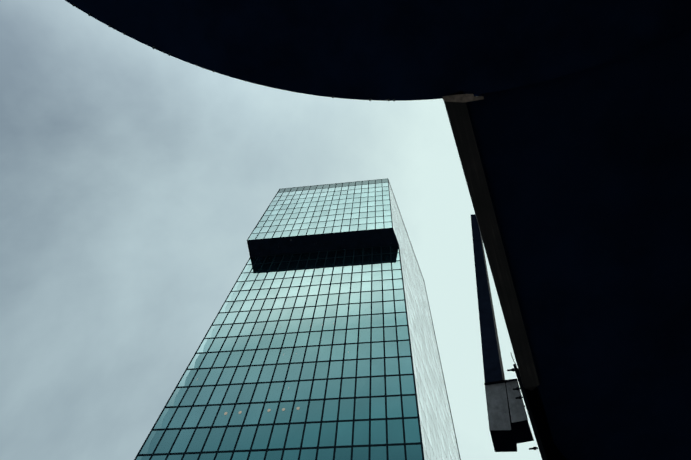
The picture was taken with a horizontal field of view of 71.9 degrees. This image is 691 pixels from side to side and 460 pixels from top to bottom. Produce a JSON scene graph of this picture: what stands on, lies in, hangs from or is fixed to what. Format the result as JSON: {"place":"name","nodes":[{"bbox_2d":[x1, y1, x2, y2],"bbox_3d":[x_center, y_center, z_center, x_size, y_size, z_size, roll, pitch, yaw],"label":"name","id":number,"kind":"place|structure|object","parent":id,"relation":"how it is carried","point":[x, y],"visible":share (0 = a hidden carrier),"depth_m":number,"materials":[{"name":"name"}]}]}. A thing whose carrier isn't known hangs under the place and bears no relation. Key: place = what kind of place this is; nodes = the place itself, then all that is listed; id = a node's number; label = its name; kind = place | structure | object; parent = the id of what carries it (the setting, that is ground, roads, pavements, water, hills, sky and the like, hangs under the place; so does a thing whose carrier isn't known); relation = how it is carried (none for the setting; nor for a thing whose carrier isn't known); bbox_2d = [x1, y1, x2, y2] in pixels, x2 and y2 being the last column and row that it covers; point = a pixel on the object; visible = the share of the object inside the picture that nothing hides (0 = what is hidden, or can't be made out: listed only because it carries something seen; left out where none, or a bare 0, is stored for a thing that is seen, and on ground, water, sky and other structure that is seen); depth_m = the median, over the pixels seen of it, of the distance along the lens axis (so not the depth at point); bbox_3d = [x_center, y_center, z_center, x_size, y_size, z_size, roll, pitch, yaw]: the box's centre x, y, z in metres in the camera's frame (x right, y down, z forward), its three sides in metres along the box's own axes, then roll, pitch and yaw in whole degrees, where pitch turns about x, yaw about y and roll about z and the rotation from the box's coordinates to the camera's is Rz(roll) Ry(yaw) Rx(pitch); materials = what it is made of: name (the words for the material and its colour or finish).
{"place":"outdoors","nodes":[
{"label":"outdoors","id":0,"kind":"place"},
{"bbox_2d":[0,0,541,459],"label":"sky","id":1,"kind":"structure","parent":0,"point":[136,179],"materials":[{"name":"grey"}]},
{"label":"ground","id":2,"kind":"structure","parent":0,"visible":0},
{"bbox_2d":[139,190,460,459],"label":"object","id":3,"kind":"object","parent":2,"relation":"on","point":[412,345],"visible":0.14,"depth_m":98.56,"materials":[{"name":"grey"}]},
{"bbox_2d":[136,257,252,459],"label":"building edge","id":4,"kind":"object","parent":3,"relation":"attached to","point":[145,448],"visible":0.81,"depth_m":63.91,"materials":[{"name":"grey metal"}]},
{"bbox_2d":[134,245,423,459],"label":"glass facade","id":5,"kind":"structure","parent":3,"relation":"attached to","point":[358,401],"depth_m":61.80,"materials":[{"name":"teal glass"}]},
{"bbox_2d":[224,324,348,414],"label":"ceiling lights","id":6,"kind":"object","parent":5,"relation":"attached to","point":[268,410],"visible":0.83,"depth_m":55.94},
{"bbox_2d":[247,178,392,239],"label":"glass facade","id":7,"kind":"structure","parent":3,"relation":"attached to","point":[331,208],"depth_m":108.92,"materials":[{"name":"teal glass"}]},
{"bbox_2d":[247,228,398,256],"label":"tower soffit","id":8,"kind":"structure","parent":3,"relation":"attached to","point":[327,242],"depth_m":96.49,"materials":[{"name":"black"}]},
{"bbox_2d":[388,179,438,352],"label":"building side wall","id":9,"kind":"structure","parent":3,"relation":"attached to","point":[404,242],"depth_m":112.91,"materials":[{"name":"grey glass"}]},
{"bbox_2d":[399,246,459,459],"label":"building side wall","id":10,"kind":"structure","parent":3,"relation":"attached to","point":[437,431],"depth_m":73.00,"materials":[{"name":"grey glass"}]},
{"bbox_2d":[65,0,690,100],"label":"round canopy","id":11,"kind":"object","parent":2,"relation":"on","point":[396,50],"visible":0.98,"depth_m":2.78,"materials":[{"name":"grey"}]},
{"bbox_2d":[72,4,394,100],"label":"canopy rim drops","id":12,"kind":"object","parent":11,"relation":"attached to","point":[169,54],"visible":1,"depth_m":2.87,"materials":[{"name":"grey"}]},
{"bbox_2d":[466,27,690,459],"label":"neighbour building","id":13,"kind":"structure","parent":2,"relation":"on","point":[587,172],"depth_m":3.19,"materials":[{"name":"black"}]},
{"bbox_2d":[444,91,539,390],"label":"timber beam","id":14,"kind":"structure","parent":13,"relation":"on","point":[465,142],"depth_m":3.20,"materials":[{"name":"black wood"}]},
{"bbox_2d":[442,94,483,101],"bbox_3d":[0.709,-0.801,2.887,0.243,0.050,0.049,-5,-69,5],"label":"timber cross piece","id":15,"kind":"object","parent":14,"relation":"attached to","point":[461,98],"visible":0.85,"depth_m":2.86,"materials":[{"name":"wood"}]},
{"bbox_2d":[471,214,566,459],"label":"sign box with bracket","id":16,"kind":"object","parent":13,"relation":"on","point":[509,428],"visible":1,"depth_m":3.75,"materials":[{"name":"black metal"}]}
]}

